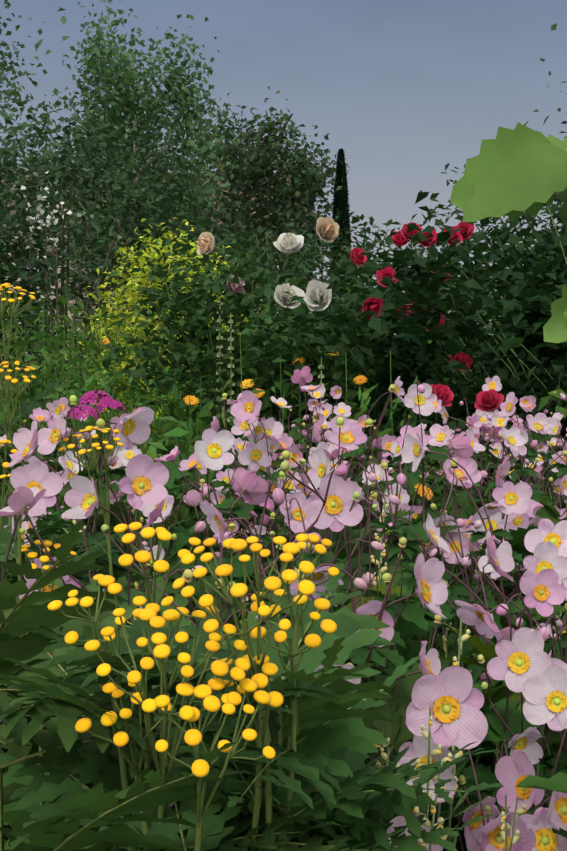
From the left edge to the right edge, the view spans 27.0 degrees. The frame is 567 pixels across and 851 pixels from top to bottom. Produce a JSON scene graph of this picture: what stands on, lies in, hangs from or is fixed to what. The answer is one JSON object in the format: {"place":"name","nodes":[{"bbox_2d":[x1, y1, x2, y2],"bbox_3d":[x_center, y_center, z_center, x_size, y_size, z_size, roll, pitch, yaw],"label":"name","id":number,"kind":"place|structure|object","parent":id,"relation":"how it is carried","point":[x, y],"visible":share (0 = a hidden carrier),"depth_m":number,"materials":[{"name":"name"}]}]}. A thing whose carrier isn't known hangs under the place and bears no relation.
{"place":"outdoors","nodes":[
{"label":"outdoors","id":0,"kind":"place"},
{"bbox_2d":[0,347,499,622],"bbox_3d":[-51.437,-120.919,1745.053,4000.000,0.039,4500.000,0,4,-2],"label":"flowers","id":1,"kind":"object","parent":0,"point":[419,501],"depth_m":15.36,"materials":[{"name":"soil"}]},
{"bbox_2d":[0,153,312,370],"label":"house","id":2,"kind":"structure","parent":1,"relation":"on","point":[58,271],"depth_m":45.59,"materials":[{"name":"tile"}]},
{"bbox_2d":[0,283,501,850],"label":"tansy plants","id":3,"kind":"object","parent":1,"relation":"on","point":[142,717],"visible":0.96,"depth_m":0.65,"materials":[{"name":"yellow plant"}]},
{"bbox_2d":[55,292,455,635],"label":"bed flowers","id":4,"kind":"object","parent":1,"relation":"on","point":[104,397],"visible":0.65,"depth_m":3.80,"materials":[{"name":"green plant"}]},
{"bbox_2d":[0,0,566,382],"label":"trees","id":5,"kind":"object","parent":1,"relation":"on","point":[123,97],"visible":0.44,"depth_m":29.83,"materials":[{"name":"green plant"}]},
{"bbox_2d":[0,244,566,630],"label":"grass","id":6,"kind":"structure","parent":1,"relation":"on","point":[76,380],"depth_m":5.30,"materials":[{"name":"green plant"}]},
{"bbox_2d":[0,366,566,664],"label":"pink flowers","id":7,"kind":"object","parent":1,"relation":"on","point":[480,423],"visible":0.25,"depth_m":2.86,"materials":[{"name":"pink plant"}]},
{"bbox_2d":[0,376,566,850],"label":"anemone flowers","id":8,"kind":"object","parent":1,"relation":"on","point":[530,664],"visible":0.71,"depth_m":1.26,"materials":[{"name":"pink plant"}]},
{"bbox_2d":[0,101,566,496],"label":"garden shrubs","id":9,"kind":"object","parent":1,"relation":"on","point":[21,253],"visible":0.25,"depth_m":11.14,"materials":[{"name":"green plant"}]},
{"bbox_2d":[0,416,566,850],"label":"understory leaves","id":10,"kind":"object","parent":1,"relation":"on","point":[398,733],"visible":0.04,"depth_m":1.84,"materials":[{"name":"green plant"}]},
{"bbox_2d":[0,433,566,850],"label":"flower spikes","id":11,"kind":"object","parent":1,"relation":"on","point":[436,752],"visible":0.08,"depth_m":0.92,"materials":[{"name":"green plant"}]},
{"bbox_2d":[102,192,566,583],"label":"rose bushes","id":12,"kind":"object","parent":1,"relation":"on","point":[530,290],"visible":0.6,"depth_m":4.23,"materials":[{"name":"green plant"}]},
{"bbox_2d":[0,0,566,334],"label":"sky","id":13,"kind":"structure","parent":0,"point":[408,90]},
{"bbox_2d":[450,122,566,342],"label":"branch leaves","id":14,"kind":"object","parent":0,"point":[518,171],"visible":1,"depth_m":0.49,"materials":[{"name":"green plant"}]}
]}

